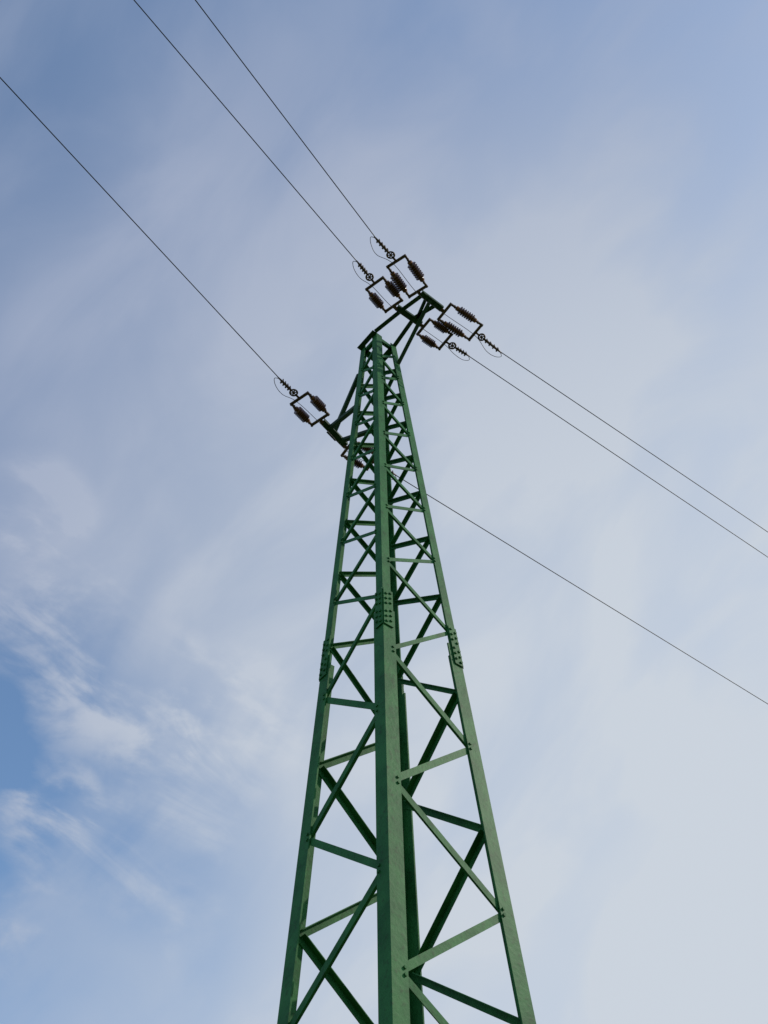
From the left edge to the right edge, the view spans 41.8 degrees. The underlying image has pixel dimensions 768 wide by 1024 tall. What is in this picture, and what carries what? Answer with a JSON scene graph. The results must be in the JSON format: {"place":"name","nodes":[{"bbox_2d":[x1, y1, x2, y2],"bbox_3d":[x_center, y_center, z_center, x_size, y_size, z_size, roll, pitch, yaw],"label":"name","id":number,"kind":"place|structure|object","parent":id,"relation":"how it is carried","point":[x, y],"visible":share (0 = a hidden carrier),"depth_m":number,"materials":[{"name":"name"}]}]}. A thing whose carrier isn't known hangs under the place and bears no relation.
{"place":"outdoors","nodes":[
{"label":"outdoors","id":0,"kind":"place"},
{"bbox_2d":[0,0,767,1023],"label":"sky","id":1,"kind":"structure","parent":0,"point":[587,180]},
{"bbox_3d":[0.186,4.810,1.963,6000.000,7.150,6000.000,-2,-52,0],"label":"grassy ground","id":2,"kind":"structure","parent":0,"visible":0},
{"bbox_2d":[277,290,535,1023],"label":"electricity pylon","id":3,"kind":"object","parent":2,"relation":"on","point":[403,957],"visible":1,"depth_m":6.05,"materials":[{"name":"green metal"}]},
{"bbox_2d":[278,377,329,426],"bbox_3d":[-0.781,-1.057,9.498,0.294,0.096,0.661,-31,-57,21],"label":"insulator string","id":4,"kind":"object","parent":3,"relation":"attached to","point":[316,402],"visible":1,"depth_m":9.52,"materials":[{"name":"metal"}]},
{"bbox_2d":[0,77,277,376],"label":"power line cable","id":5,"kind":"object","parent":4,"relation":"attached to","point":[133,221],"visible":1,"depth_m":8.29,"materials":[{"name":"metal"}]},
{"bbox_2d":[274,378,395,479],"bbox_3d":[-0.473,-0.759,9.691,0.124,0.043,1.634,-38,-60,25],"label":"jumper cable","id":6,"kind":"object","parent":4,"relation":"attached to","point":[313,416],"visible":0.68,"depth_m":9.54,"materials":[{"name":"metal"}]},
{"bbox_2d":[340,441,396,475],"bbox_3d":[-0.137,-0.511,9.944,0.628,0.088,0.286,27,-57,-21],"label":"insulator string","id":7,"kind":"object","parent":3,"relation":"attached to","point":[358,463],"visible":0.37,"depth_m":9.91,"materials":[{"name":"metal"}]},
{"bbox_2d":[397,476,767,703],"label":"power line cable","id":8,"kind":"object","parent":7,"relation":"attached to","point":[583,590],"visible":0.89,"depth_m":11.02,"materials":[{"name":"metal"}]},
{"bbox_2d":[356,261,403,312],"bbox_3d":[-0.073,-2.211,9.821,0.294,0.096,0.659,-32,-57,21],"label":"insulator string","id":9,"kind":"object","parent":3,"relation":"attached to","point":[375,298],"visible":1,"depth_m":9.84,"materials":[{"name":"metal"}]},
{"bbox_2d":[134,0,356,260],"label":"power line cable","id":10,"kind":"object","parent":9,"relation":"attached to","point":[241,126],"visible":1,"depth_m":8.78,"materials":[{"name":"metal"}]},
{"bbox_2d":[374,236,427,298],"bbox_3d":[0.146,-2.378,9.697,0.294,0.096,0.770,-28,-56,19],"label":"insulator string","id":11,"kind":"object","parent":3,"relation":"attached to","point":[400,283],"visible":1,"depth_m":9.73,"materials":[{"name":"metal"}]},
{"bbox_2d":[195,0,374,235],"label":"power line cable","id":12,"kind":"object","parent":11,"relation":"attached to","point":[283,115],"visible":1,"depth_m":8.74,"materials":[{"name":"metal"}]},
{"bbox_2d":[416,318,469,356],"bbox_3d":[0.614,-1.738,10.212,0.633,0.088,0.286,29,-58,-22],"label":"insulator string","id":13,"kind":"object","parent":3,"relation":"attached to","point":[429,341],"visible":1,"depth_m":10.17,"materials":[{"name":"metal"}]},
{"bbox_2d":[352,261,469,360],"bbox_3d":[0.267,-1.954,9.984,1.600,0.043,0.118,35,-61,-26],"label":"jumper cable","id":14,"kind":"object","parent":13,"relation":"attached to","point":[403,315],"visible":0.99,"depth_m":9.95,"materials":[{"name":"metal"}]},
{"bbox_2d":[470,357,767,556],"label":"power line cable","id":15,"kind":"object","parent":13,"relation":"attached to","point":[614,454],"visible":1,"depth_m":11.05,"materials":[{"name":"metal"}]},
{"bbox_2d":[437,302,501,353],"bbox_3d":[0.891,-1.834,10.145,0.807,0.088,0.286,29,-58,-22],"label":"insulator string","id":16,"kind":"object","parent":3,"relation":"attached to","point":[456,330],"visible":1,"depth_m":10.09,"materials":[{"name":"metal"}]},
{"bbox_2d":[370,237,501,356],"bbox_3d":[0.513,-2.066,9.903,1.857,0.043,0.120,37,-61,-26],"label":"jumper cable","id":17,"kind":"object","parent":16,"relation":"attached to","point":[426,301],"visible":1,"depth_m":9.87,"materials":[{"name":"metal"}]},
{"bbox_2d":[502,353,767,531],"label":"power line cable","id":18,"kind":"object","parent":16,"relation":"attached to","point":[631,440],"visible":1,"depth_m":10.94,"materials":[{"name":"metal"}]}
]}

